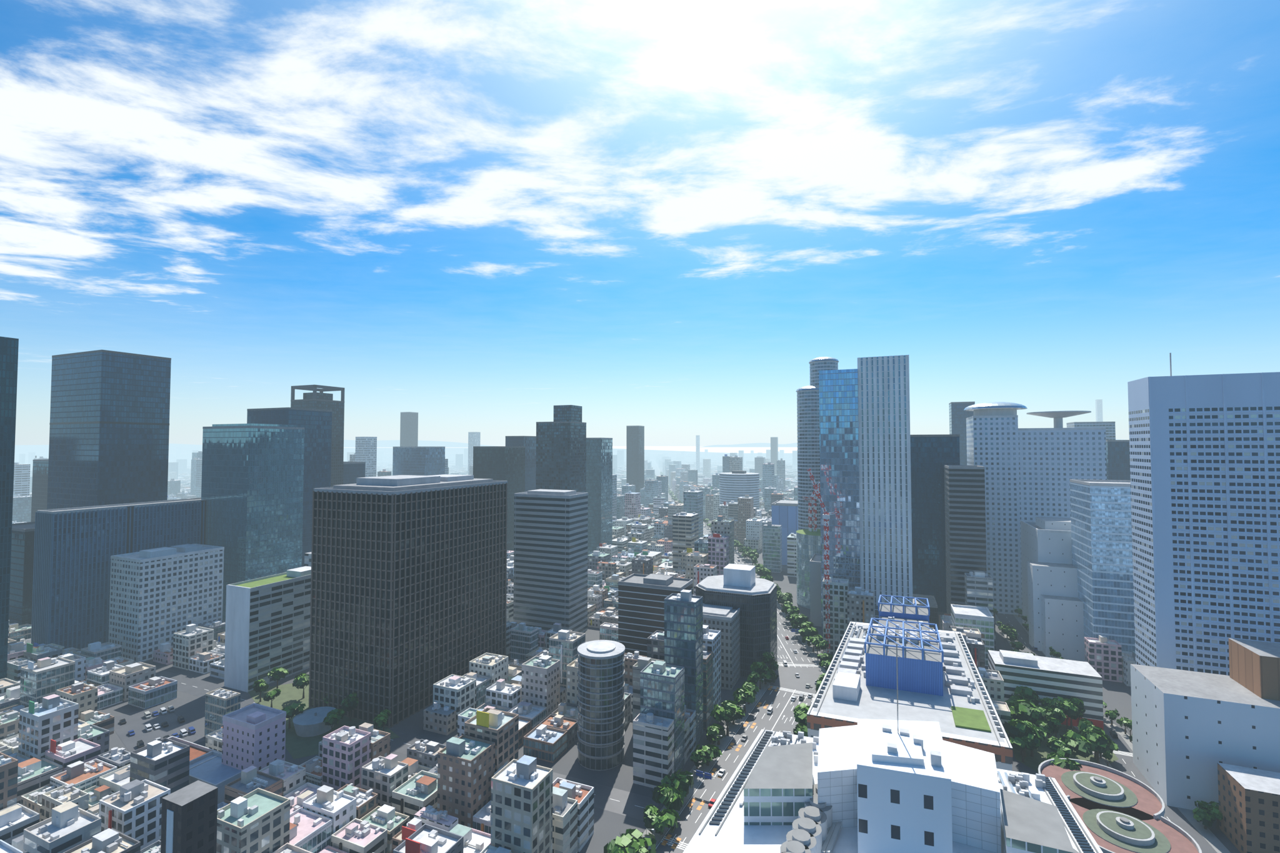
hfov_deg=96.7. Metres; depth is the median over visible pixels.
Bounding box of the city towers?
[0,336,1279,852]
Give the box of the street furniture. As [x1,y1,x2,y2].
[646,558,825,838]
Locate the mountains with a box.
[15,438,1124,448]
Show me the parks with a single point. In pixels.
(1117, 810)
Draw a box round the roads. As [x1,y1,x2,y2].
[155,459,1230,852]
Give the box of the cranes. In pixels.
[801,468,841,653]
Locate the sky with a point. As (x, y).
(485, 217)
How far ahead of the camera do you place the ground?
269.99 m
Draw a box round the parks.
[113,683,1201,852]
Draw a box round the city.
[0,446,1135,852]
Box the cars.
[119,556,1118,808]
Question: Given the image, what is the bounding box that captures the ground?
[14,446,1240,852]
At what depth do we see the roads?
251.07 m
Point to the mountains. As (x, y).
(380, 444)
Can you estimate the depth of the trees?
249.51 m
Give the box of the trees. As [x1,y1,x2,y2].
[252,471,1223,852]
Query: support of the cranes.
on the ground
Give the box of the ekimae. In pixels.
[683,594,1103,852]
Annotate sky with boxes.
[0,0,1279,446]

